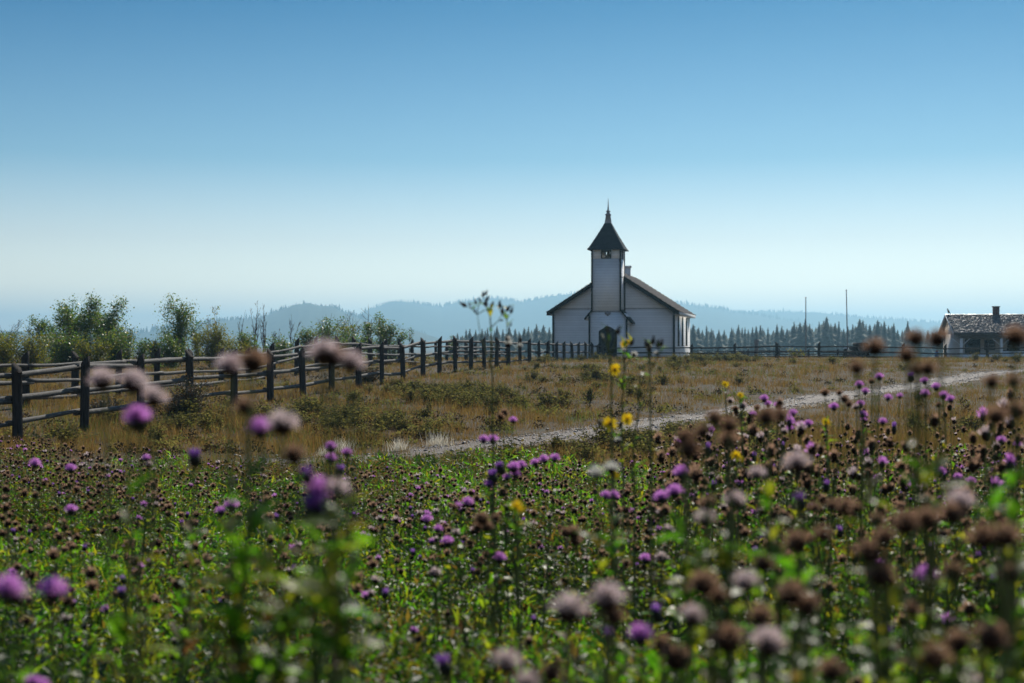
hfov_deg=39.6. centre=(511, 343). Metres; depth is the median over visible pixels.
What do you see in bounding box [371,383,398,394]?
sagebrush
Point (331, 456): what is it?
thistle
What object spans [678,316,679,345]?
window
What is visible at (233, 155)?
sky
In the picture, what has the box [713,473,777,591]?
thistle
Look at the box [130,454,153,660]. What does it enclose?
thistle
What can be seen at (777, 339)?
spruce tree
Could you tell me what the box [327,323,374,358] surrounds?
bush
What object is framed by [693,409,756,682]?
thistle
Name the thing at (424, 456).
sagebrush
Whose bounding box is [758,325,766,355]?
spruce tree
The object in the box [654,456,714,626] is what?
thistle
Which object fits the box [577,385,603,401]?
sagebrush
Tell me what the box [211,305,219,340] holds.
bare sapling
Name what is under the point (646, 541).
thistle
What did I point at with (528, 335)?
spruce tree
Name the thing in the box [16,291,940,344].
hill forest
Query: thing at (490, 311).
dried weed
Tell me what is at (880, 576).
thistle
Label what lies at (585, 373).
sagebrush
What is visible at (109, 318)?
poplar tree
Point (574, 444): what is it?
sagebrush
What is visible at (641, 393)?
sagebrush
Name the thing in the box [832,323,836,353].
spruce tree
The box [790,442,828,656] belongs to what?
thistle
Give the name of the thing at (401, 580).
thistle
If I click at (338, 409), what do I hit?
sagebrush
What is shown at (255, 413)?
sagebrush
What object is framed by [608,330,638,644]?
yellow wildflower
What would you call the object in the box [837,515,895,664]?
thistle
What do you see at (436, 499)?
thistle
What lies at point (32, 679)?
thistle
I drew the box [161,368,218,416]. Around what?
bush
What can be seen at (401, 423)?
sagebrush
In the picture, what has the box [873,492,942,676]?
thistle
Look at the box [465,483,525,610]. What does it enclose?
thistle
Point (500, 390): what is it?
sagebrush
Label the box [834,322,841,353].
spruce tree
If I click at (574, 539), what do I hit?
thistle
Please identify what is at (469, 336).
spruce tree
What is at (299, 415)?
sagebrush
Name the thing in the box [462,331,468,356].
spruce tree
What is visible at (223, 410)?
sagebrush
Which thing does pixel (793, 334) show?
spruce tree
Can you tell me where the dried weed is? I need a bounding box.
[459,289,522,624]
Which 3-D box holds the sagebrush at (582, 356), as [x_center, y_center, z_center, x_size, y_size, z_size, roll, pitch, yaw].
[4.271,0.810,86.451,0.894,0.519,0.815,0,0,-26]
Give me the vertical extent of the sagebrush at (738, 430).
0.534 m
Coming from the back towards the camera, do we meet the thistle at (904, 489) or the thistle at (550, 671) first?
the thistle at (904, 489)
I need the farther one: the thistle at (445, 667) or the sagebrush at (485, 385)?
the sagebrush at (485, 385)
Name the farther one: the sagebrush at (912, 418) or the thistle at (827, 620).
the sagebrush at (912, 418)
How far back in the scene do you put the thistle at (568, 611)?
1.70 m
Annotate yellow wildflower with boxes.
[501,498,535,677]
[597,373,648,678]
[601,323,622,657]
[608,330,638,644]
[608,473,626,662]
[639,335,667,667]
[722,381,734,526]
[732,392,747,552]
[732,450,743,626]
[818,415,835,567]
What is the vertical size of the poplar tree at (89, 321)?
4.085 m
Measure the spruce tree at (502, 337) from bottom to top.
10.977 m
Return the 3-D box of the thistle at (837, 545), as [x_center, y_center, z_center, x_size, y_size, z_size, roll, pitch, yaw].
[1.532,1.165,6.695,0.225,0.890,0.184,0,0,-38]
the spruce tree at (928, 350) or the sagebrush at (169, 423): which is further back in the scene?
the spruce tree at (928, 350)
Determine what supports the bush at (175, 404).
on the ground at (720, 404)
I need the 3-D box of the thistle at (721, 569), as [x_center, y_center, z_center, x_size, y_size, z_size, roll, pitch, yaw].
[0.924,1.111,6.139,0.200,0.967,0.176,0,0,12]
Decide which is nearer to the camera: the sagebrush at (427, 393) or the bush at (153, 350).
the sagebrush at (427, 393)
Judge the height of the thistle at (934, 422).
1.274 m
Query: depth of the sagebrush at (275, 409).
33.39 m
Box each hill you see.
[0,303,445,348]
[363,294,817,342]
[740,311,940,338]
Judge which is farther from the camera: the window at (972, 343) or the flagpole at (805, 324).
the flagpole at (805, 324)
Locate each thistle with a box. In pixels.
[0,479,70,645]
[0,484,13,641]
[0,491,76,664]
[0,495,38,641]
[0,513,31,626]
[0,568,16,618]
[0,572,38,682]
[1,478,42,568]
[3,596,31,647]
[4,519,33,572]
[10,524,30,667]
[12,562,68,672]
[20,593,75,682]
[24,674,50,682]
[27,541,74,609]
[29,458,79,665]
[33,575,69,682]
[34,581,80,682]
[44,523,86,660]
[45,532,75,678]
[46,547,124,682]
[47,506,68,608]
[49,504,88,680]
[60,507,127,680]
[72,485,114,667]
[78,590,117,680]
[86,367,176,682]
[90,513,136,675]
[96,529,124,647]
[105,539,144,679]
[112,647,175,680]
[126,556,160,666]
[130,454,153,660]
[130,595,161,682]
[131,500,157,589]
[132,481,162,635]
[132,549,164,671]
[133,576,174,672]
[146,552,211,672]
[149,447,214,682]
[153,518,213,682]
[154,495,189,628]
[171,638,185,682]
[179,500,218,648]
[182,542,247,682]
[189,552,234,677]
[189,587,220,662]
[190,348,290,682]
[214,500,248,658]
[220,552,260,668]
[224,409,328,682]
[233,512,288,665]
[235,571,293,675]
[246,568,259,643]
[249,494,279,666]
[264,507,303,583]
[268,491,293,603]
[270,465,367,682]
[275,574,362,682]
[276,564,303,659]
[277,526,324,650]
[279,541,308,656]
[288,338,391,682]
[299,613,386,682]
[321,526,363,617]
[321,558,381,682]
[324,441,352,680]
[325,558,393,682]
[329,517,355,598]
[330,521,364,592]
[346,588,389,682]
[347,615,367,667]
[354,525,376,629]
[367,515,398,627]
[370,496,400,616]
[375,538,403,621]
[376,515,404,662]
[383,549,426,617]
[409,609,451,679]
[410,542,466,647]
[417,509,452,625]
[420,567,445,682]
[421,514,459,682]
[426,535,449,625]
[427,528,463,622]
[429,495,467,624]
[434,653,452,682]
[438,535,459,670]
[440,525,469,608]
[445,526,484,612]
[448,497,483,681]
[465,434,504,658]
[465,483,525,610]
[466,486,512,677]
[470,511,502,681]
[470,527,510,680]
[470,549,501,621]
[479,551,506,679]
[482,469,518,652]
[487,461,530,680]
[490,647,565,682]
[492,408,516,632]
[503,508,537,659]
[516,635,561,682]
[520,526,556,642]
[529,453,563,677]
[531,611,590,679]
[546,513,571,599]
[546,580,629,682]
[549,549,580,617]
[551,525,585,681]
[556,499,573,594]
[558,533,604,682]
[559,532,609,656]
[571,487,617,629]
[573,460,635,682]
[576,521,601,619]
[583,556,605,649]
[585,490,624,682]
[593,485,632,593]
[593,496,633,600]
[601,622,694,682]
[605,488,654,643]
[605,503,674,675]
[606,549,621,581]
[614,522,632,609]
[614,566,630,656]
[617,543,647,659]
[619,513,660,620]
[620,505,668,668]
[628,519,669,597]
[631,516,677,630]
[636,524,653,608]
[636,544,666,619]
[638,551,668,674]
[644,526,669,622]
[647,458,708,643]
[648,465,697,675]
[651,584,743,682]
[652,469,682,579]
[652,484,690,671]
[653,431,710,635]
[654,428,722,682]
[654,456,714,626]
[654,472,705,630]
[659,439,690,615]
[665,480,694,626]
[667,446,714,647]
[672,476,703,627]
[678,569,729,682]
[686,453,714,556]
[686,464,742,602]
[689,457,751,621]
[689,466,777,678]
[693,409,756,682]
[693,491,759,682]
[696,560,745,653]
[700,521,736,585]
[707,570,788,682]
[710,434,752,548]
[711,491,744,599]
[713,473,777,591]
[717,407,753,572]
[718,487,765,652]
[718,513,765,570]
[719,418,756,584]
[719,498,754,575]
[720,431,763,658]
[720,508,766,636]
[721,397,760,577]
[723,464,761,623]
[733,407,764,548]
[734,436,774,550]
[735,465,788,682]
[738,508,836,674]
[743,509,782,665]
[744,503,773,546]
[746,421,806,657]
[747,406,819,682]
[747,524,784,601]
[748,492,764,575]
[750,394,776,589]
[750,553,780,682]
[751,539,818,617]
[759,491,829,682]
[760,434,811,591]
[767,421,806,624]
[769,478,794,541]
[771,579,821,682]
[773,483,815,628]
[774,450,838,682]
[775,397,823,642]
[781,420,812,609]
[781,464,806,561]
[781,487,826,562]
[782,525,834,682]
[786,496,844,637]
[788,402,838,569]
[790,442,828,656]
[800,443,839,647]
[801,444,844,658]
[804,467,858,662]
[807,532,860,660]
[809,428,829,647]
[810,512,854,604]
[811,497,859,604]
[814,543,881,670]
[815,497,871,682]
[815,657,847,682]
[820,388,853,648]
[837,337,914,682]
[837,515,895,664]
[837,536,881,672]
[839,483,887,673]
[844,525,900,682]
[847,512,905,682]
[849,635,919,682]
[850,500,906,667]
[851,400,874,617]
[852,413,896,538]
[854,373,883,636]
[856,447,881,596]
[865,437,918,627]
[865,456,906,638]
[866,437,930,682]
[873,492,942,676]
[878,393,902,642]
[878,482,947,682]
[881,483,918,642]
[883,328,978,682]
[889,489,977,682]
[891,551,925,670]
[892,500,947,597]
[892,601,922,682]
[894,587,954,675]
[895,493,938,668]
[899,455,937,646]
[900,413,977,682]
[901,531,941,682]
[902,564,952,682]
[909,373,939,545]
[910,541,980,680]
[912,510,952,645]
[917,619,1013,682]
[922,560,989,682]
[929,448,981,628]
[932,485,968,661]
[936,391,959,556]
[936,488,973,635]
[936,551,979,666]
[938,467,975,590]
[946,398,1008,673]
[949,445,987,656]
[959,596,999,682]
[960,521,1022,682]
[961,417,1012,622]
[961,670,979,682]
[962,425,999,675]
[962,506,1023,677]
[969,555,996,653]
[972,400,1023,682]
[972,508,998,679]
[973,561,1023,668]
[974,324,1023,681]
[977,387,1023,607]
[977,449,1023,591]
[978,373,1023,682]
[986,421,1023,516]
[988,563,1022,682]
[990,510,1023,670]
[990,573,1023,665]
[992,460,1023,669]
[994,422,1023,522]
[994,440,1023,581]
[996,435,1022,522]
[1004,434,1023,586]
[1004,452,1023,567]
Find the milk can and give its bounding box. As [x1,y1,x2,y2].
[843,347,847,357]
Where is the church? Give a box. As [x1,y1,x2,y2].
[546,201,695,358]
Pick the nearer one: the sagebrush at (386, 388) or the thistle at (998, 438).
the thistle at (998, 438)
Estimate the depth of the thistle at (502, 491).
5.60 m
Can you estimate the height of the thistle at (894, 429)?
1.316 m
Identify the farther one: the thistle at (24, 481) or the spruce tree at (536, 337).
the spruce tree at (536, 337)
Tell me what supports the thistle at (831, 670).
on the ground at (720, 404)
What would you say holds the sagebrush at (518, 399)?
on the ground at (720, 404)
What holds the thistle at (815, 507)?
on the ground at (720, 404)
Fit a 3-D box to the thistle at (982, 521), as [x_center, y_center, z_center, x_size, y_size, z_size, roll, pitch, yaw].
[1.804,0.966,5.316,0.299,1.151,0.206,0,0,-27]
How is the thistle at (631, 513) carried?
on the ground at (720, 404)
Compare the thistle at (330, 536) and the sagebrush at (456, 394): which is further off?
the sagebrush at (456, 394)
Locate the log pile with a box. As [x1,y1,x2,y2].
[847,343,869,357]
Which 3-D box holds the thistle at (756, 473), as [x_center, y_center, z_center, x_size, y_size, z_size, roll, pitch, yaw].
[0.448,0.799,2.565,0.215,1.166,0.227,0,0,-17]
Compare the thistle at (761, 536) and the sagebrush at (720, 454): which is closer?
the thistle at (761, 536)
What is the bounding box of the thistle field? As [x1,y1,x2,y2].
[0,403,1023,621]
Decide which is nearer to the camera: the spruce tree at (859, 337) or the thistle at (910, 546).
the thistle at (910, 546)
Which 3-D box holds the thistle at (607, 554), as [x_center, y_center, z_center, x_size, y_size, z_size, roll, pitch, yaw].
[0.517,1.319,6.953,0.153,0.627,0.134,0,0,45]
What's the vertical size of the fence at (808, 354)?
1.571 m
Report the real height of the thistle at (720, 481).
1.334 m
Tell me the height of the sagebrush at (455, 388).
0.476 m
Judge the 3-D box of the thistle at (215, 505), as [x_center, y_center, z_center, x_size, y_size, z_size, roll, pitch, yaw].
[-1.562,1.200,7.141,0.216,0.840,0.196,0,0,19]
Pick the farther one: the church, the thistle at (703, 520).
the church
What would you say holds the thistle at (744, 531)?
on the ground at (720, 404)
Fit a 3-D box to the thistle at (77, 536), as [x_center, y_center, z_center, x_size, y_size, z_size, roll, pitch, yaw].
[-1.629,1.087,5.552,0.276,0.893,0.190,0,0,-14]
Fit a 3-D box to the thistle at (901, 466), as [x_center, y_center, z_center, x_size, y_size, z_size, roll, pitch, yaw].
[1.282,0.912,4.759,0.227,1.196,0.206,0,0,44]
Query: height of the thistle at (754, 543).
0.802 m
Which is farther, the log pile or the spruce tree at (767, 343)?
the spruce tree at (767, 343)
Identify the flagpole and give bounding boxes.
[805,297,805,355]
[846,290,847,350]
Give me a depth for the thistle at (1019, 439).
4.43 m
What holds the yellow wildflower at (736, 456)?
on the ground at (720, 404)
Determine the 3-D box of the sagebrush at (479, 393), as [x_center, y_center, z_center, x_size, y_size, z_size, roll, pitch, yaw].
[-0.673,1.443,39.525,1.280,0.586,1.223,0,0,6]
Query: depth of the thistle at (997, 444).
5.75 m
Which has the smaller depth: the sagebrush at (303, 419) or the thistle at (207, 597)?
the thistle at (207, 597)
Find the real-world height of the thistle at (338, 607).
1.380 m
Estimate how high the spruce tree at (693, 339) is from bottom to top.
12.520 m
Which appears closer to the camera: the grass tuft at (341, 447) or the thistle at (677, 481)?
the thistle at (677, 481)
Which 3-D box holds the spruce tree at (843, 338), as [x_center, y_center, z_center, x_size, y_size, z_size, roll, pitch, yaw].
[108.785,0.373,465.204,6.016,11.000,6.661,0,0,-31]
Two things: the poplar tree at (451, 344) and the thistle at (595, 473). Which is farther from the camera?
the poplar tree at (451, 344)
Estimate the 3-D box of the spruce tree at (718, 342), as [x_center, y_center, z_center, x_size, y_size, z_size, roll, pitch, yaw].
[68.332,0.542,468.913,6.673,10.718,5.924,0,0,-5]
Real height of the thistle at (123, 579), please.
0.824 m
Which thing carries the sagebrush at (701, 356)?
on the ground at (720, 404)
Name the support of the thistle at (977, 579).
on the ground at (720, 404)
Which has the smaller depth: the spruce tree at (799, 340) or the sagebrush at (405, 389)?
the sagebrush at (405, 389)
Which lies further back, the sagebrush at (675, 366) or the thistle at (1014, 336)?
the sagebrush at (675, 366)
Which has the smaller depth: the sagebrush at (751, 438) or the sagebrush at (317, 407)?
the sagebrush at (751, 438)
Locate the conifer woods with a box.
[443,323,942,357]
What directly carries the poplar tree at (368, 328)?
on the ground at (720, 404)
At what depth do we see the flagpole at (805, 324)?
121.97 m
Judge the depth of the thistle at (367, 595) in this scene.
4.50 m
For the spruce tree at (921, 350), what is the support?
on the ground at (720, 404)
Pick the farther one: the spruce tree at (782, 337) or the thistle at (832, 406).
the spruce tree at (782, 337)
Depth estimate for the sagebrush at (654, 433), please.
25.17 m
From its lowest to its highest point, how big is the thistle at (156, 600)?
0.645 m
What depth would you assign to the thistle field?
10.01 m
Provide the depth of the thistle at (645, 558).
4.87 m
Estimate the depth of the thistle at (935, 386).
6.02 m
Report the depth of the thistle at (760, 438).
5.96 m
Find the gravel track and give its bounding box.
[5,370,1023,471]
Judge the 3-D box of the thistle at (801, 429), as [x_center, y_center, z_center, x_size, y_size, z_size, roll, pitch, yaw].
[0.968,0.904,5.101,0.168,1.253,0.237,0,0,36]
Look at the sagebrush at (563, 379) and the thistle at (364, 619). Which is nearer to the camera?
the thistle at (364, 619)
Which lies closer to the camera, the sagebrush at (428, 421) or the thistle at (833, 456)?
the thistle at (833, 456)
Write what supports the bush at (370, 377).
on the ground at (720, 404)
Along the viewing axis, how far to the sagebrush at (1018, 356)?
81.56 m
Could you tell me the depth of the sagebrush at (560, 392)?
42.08 m
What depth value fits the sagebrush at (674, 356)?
79.56 m
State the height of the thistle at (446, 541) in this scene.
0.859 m
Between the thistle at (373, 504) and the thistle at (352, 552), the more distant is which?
the thistle at (373, 504)
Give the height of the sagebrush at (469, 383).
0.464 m
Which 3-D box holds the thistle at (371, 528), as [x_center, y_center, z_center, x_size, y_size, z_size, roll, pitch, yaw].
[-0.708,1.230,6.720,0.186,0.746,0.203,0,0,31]
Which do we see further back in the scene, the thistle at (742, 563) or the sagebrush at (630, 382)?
the sagebrush at (630, 382)
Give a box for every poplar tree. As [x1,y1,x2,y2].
[0,320,22,361]
[20,314,57,363]
[48,303,82,363]
[49,293,86,338]
[59,288,107,360]
[81,295,134,360]
[87,310,103,357]
[108,323,139,363]
[151,293,210,363]
[189,330,206,363]
[310,313,351,345]
[333,312,366,345]
[359,304,379,358]
[369,312,388,359]
[448,336,459,359]
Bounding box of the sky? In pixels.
[0,0,1023,333]
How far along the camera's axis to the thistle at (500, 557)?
4.81 m
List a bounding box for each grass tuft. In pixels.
[314,446,334,456]
[319,437,357,453]
[384,437,412,451]
[420,430,453,446]
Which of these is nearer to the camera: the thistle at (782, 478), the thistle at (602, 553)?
the thistle at (602, 553)
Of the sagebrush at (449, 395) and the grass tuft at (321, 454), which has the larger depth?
the sagebrush at (449, 395)
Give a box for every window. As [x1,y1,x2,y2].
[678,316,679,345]
[682,317,683,345]
[686,318,687,345]
[965,339,979,352]
[984,339,994,349]
[1007,342,1019,349]
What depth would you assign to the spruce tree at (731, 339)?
456.11 m
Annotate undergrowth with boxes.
[0,442,1023,682]
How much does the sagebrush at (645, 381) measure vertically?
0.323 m
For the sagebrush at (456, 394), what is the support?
on the ground at (720, 404)
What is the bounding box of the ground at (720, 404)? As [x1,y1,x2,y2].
[0,348,1023,680]
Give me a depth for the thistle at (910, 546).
4.52 m
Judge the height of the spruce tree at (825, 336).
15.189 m
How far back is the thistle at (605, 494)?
4.02 m
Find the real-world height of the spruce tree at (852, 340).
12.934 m
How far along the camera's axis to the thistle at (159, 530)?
6.76 m
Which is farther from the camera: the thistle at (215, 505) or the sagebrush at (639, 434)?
the sagebrush at (639, 434)
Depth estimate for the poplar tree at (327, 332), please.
83.66 m
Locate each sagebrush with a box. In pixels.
[44,422,99,443]
[102,410,123,419]
[109,412,170,426]
[117,416,177,432]
[133,423,181,443]
[161,419,185,427]
[164,412,194,433]
[168,410,211,425]
[169,398,209,417]
[185,412,227,431]
[189,408,226,424]
[209,415,227,425]
[212,405,243,417]
[234,402,285,418]
[238,408,262,421]
[243,408,288,431]
[259,406,283,414]
[274,396,329,413]
[278,404,312,414]
[286,409,322,423]
[287,394,307,407]
[293,413,321,428]
[299,404,330,418]
[303,397,333,407]
[304,456,381,475]
[305,408,345,420]
[306,402,357,419]
[311,418,353,427]
[316,413,363,429]
[322,405,369,419]
[330,388,370,403]
[341,400,372,408]
[345,412,372,427]
[345,423,380,437]
[355,385,379,393]
[361,431,387,442]
[367,412,407,425]
[368,415,392,430]
[370,410,421,429]
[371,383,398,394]
[382,377,404,386]
[384,415,417,431]
[386,406,414,419]
[390,379,423,392]
[391,384,414,393]
[392,388,424,402]
[402,450,444,469]
[407,379,440,388]
[407,406,435,418]
[409,422,432,436]
[414,388,444,402]
[415,383,436,392]
[417,394,444,403]
[418,385,439,394]
[419,382,440,390]
[419,417,453,432]
[422,390,455,402]
[429,382,463,393]
[430,385,471,393]
[437,390,455,403]
[439,388,455,396]
[440,392,470,407]
[442,447,484,467]
[451,390,473,403]
[453,381,470,389]
[455,399,480,409]
[457,378,476,388]
[465,390,486,406]
[467,448,490,459]
[469,385,508,399]
[471,379,491,389]
[471,393,504,409]
[473,381,495,393]
[474,403,500,413]
[477,438,548,463]
[479,385,513,397]
[479,461,554,481]
[480,454,528,471]
[494,383,515,390]
[500,396,533,406]
[501,445,537,459]
[503,396,528,407]
[505,389,533,398]
[511,368,542,381]
[525,435,591,456]
[527,375,548,382]
[528,388,569,406]
[532,356,547,361]
[541,354,555,362]
[548,396,587,408]
[552,387,580,398]
[555,376,573,382]
[555,440,593,451]
[556,458,604,486]
[558,446,581,453]
[562,442,614,460]
[569,366,607,380]
[574,422,617,446]
[575,353,585,360]
[575,363,590,370]
[576,369,590,379]
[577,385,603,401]
[580,376,597,382]
[582,381,604,389]
[587,363,605,369]
[589,351,601,358]
[595,429,645,447]
[596,427,670,447]
[603,376,634,383]
[613,426,661,440]
[619,379,636,387]
[622,373,641,382]
[624,385,638,396]
[625,387,652,398]
[632,434,679,456]
[633,363,648,370]
[637,378,654,386]
[641,426,668,443]
[647,372,677,384]
[651,364,665,372]
[659,417,684,435]
[659,422,697,444]
[664,421,697,439]
[665,354,683,361]
[666,358,684,367]
[666,362,682,368]
[683,420,701,429]
[693,354,709,362]
[694,411,745,425]
[697,424,753,446]
[710,444,758,460]
[719,353,728,359]
[721,355,737,361]
[727,407,747,428]
[731,362,746,366]
[731,430,802,449]
[734,375,751,383]
[737,355,753,360]
[742,421,788,442]
[750,428,787,446]
[761,425,777,436]
[811,421,834,429]
[826,355,841,364]
[891,409,930,429]
[893,363,909,370]
[913,390,929,401]
[939,412,988,433]
[967,352,979,360]
[982,353,1001,360]
[1005,351,1023,361]
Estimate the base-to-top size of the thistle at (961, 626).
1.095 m
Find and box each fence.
[0,335,505,407]
[0,335,607,439]
[604,339,1023,358]
[693,349,869,357]
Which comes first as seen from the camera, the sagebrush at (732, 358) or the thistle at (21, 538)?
the thistle at (21, 538)
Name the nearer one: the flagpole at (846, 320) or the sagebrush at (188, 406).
the sagebrush at (188, 406)
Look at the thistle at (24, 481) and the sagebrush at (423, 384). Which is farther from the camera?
the sagebrush at (423, 384)
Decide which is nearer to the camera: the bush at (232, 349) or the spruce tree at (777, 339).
the bush at (232, 349)
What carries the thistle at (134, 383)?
on the ground at (720, 404)
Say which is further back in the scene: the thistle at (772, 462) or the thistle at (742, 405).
the thistle at (772, 462)
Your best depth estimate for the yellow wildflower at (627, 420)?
4.80 m
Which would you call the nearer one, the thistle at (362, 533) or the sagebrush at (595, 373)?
the thistle at (362, 533)
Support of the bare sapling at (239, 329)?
on the ground at (720, 404)
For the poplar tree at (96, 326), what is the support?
on the ground at (720, 404)
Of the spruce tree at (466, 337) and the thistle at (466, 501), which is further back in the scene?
the spruce tree at (466, 337)
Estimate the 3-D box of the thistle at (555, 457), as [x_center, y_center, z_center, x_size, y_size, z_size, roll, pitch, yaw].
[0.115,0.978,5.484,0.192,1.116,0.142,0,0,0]
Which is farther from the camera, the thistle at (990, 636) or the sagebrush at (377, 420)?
the sagebrush at (377, 420)
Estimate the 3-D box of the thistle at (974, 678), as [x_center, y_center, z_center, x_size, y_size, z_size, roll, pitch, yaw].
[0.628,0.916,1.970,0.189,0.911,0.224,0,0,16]
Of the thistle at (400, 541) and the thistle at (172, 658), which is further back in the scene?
the thistle at (400, 541)
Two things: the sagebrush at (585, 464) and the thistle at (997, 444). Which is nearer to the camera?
the thistle at (997, 444)
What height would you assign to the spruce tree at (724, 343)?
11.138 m
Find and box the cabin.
[939,306,1023,357]
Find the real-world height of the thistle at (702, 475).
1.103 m
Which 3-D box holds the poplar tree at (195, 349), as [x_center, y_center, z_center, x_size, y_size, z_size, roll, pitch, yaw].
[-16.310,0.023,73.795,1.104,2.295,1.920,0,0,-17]
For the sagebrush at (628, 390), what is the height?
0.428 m
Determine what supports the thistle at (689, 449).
on the ground at (720, 404)
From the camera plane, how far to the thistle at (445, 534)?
6.58 m
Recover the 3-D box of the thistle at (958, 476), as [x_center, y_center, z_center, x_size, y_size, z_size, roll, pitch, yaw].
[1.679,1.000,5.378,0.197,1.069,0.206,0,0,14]
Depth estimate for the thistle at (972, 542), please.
5.08 m
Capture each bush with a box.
[0,325,62,370]
[0,333,23,370]
[37,322,88,367]
[70,328,115,371]
[78,392,123,417]
[92,322,137,369]
[130,337,153,366]
[142,335,165,366]
[150,333,191,368]
[160,389,194,417]
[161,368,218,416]
[192,315,239,367]
[212,334,251,364]
[232,326,261,353]
[259,331,304,364]
[294,326,321,362]
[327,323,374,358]
[351,363,385,382]
[373,314,411,359]
[406,327,413,356]
[788,347,805,355]
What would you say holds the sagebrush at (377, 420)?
on the ground at (720, 404)
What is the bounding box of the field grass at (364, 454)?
[0,438,1022,682]
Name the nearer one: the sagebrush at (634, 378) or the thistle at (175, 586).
the thistle at (175, 586)
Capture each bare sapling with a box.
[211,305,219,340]
[238,314,244,349]
[250,301,259,346]
[258,304,267,351]
[288,315,301,360]
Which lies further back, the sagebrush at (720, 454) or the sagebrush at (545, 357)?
the sagebrush at (545, 357)
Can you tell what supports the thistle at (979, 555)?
on the ground at (720, 404)
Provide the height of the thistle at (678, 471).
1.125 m
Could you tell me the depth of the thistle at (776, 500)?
6.79 m
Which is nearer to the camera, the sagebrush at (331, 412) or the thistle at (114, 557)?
the thistle at (114, 557)
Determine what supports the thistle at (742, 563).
on the ground at (720, 404)
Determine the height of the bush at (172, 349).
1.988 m
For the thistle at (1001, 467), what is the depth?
4.24 m
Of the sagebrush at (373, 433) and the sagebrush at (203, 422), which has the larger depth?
the sagebrush at (203, 422)
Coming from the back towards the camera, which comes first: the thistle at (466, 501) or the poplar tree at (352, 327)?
the poplar tree at (352, 327)
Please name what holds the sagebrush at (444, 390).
on the ground at (720, 404)
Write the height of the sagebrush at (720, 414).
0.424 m
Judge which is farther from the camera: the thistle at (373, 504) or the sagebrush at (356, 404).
the sagebrush at (356, 404)
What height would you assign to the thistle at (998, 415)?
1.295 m
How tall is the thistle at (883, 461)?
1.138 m
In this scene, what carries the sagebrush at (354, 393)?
on the ground at (720, 404)
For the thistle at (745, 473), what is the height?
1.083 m
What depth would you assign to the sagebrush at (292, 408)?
32.86 m
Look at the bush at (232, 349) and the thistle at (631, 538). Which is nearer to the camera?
the thistle at (631, 538)
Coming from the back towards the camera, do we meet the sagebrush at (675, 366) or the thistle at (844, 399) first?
the sagebrush at (675, 366)
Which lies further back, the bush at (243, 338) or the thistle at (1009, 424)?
the bush at (243, 338)
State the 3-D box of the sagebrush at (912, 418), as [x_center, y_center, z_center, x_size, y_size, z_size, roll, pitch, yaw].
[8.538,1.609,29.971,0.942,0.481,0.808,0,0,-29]
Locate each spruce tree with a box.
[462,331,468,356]
[467,329,471,349]
[473,330,481,357]
[479,329,483,355]
[485,327,489,357]
[493,327,500,357]
[500,327,516,357]
[500,329,505,350]
[513,329,518,355]
[517,328,532,357]
[524,326,534,357]
[531,324,542,356]
[539,325,546,354]
[542,328,551,356]
[690,324,701,351]
[696,327,704,351]
[700,330,704,349]
[704,326,709,355]
[707,329,714,356]
[712,330,726,356]
[722,329,727,350]
[725,328,737,350]
[735,325,742,350]
[742,329,748,350]
[746,330,750,349]
[749,327,753,355]
[751,327,762,355]
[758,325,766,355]
[765,329,772,355]
[770,334,773,355]
[772,326,785,355]
[774,326,789,355]
[784,328,790,353]
[787,322,796,355]
[792,323,810,355]
[802,321,810,355]
[807,324,816,355]
[813,321,822,355]
[816,317,836,355]
[825,325,836,355]
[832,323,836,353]
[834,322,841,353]
[837,329,849,355]
[846,328,850,349]
[848,325,854,350]
[850,318,869,350]
[862,321,867,336]
[865,325,874,355]
[872,320,881,341]
[879,321,889,355]
[886,325,891,348]
[888,324,899,357]
[896,330,902,350]
[902,321,914,351]
[914,344,924,356]
[922,332,933,356]
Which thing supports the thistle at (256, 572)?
on the ground at (720, 404)
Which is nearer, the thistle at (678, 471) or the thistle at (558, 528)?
the thistle at (678, 471)
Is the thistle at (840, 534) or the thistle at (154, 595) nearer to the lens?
the thistle at (840, 534)
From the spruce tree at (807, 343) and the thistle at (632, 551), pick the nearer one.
the thistle at (632, 551)
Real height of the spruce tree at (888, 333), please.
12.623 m
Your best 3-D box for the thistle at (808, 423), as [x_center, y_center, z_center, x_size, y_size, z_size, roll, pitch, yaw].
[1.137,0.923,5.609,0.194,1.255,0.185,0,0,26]
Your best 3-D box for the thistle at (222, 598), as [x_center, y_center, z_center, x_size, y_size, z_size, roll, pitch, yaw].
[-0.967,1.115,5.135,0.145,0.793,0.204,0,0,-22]
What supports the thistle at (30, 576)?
on the ground at (720, 404)
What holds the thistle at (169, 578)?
on the ground at (720, 404)
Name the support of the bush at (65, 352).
on the ground at (720, 404)
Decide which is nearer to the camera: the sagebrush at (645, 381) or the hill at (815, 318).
the sagebrush at (645, 381)
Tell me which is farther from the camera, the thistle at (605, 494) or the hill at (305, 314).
the hill at (305, 314)
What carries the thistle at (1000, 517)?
on the ground at (720, 404)
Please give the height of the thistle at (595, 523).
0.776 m

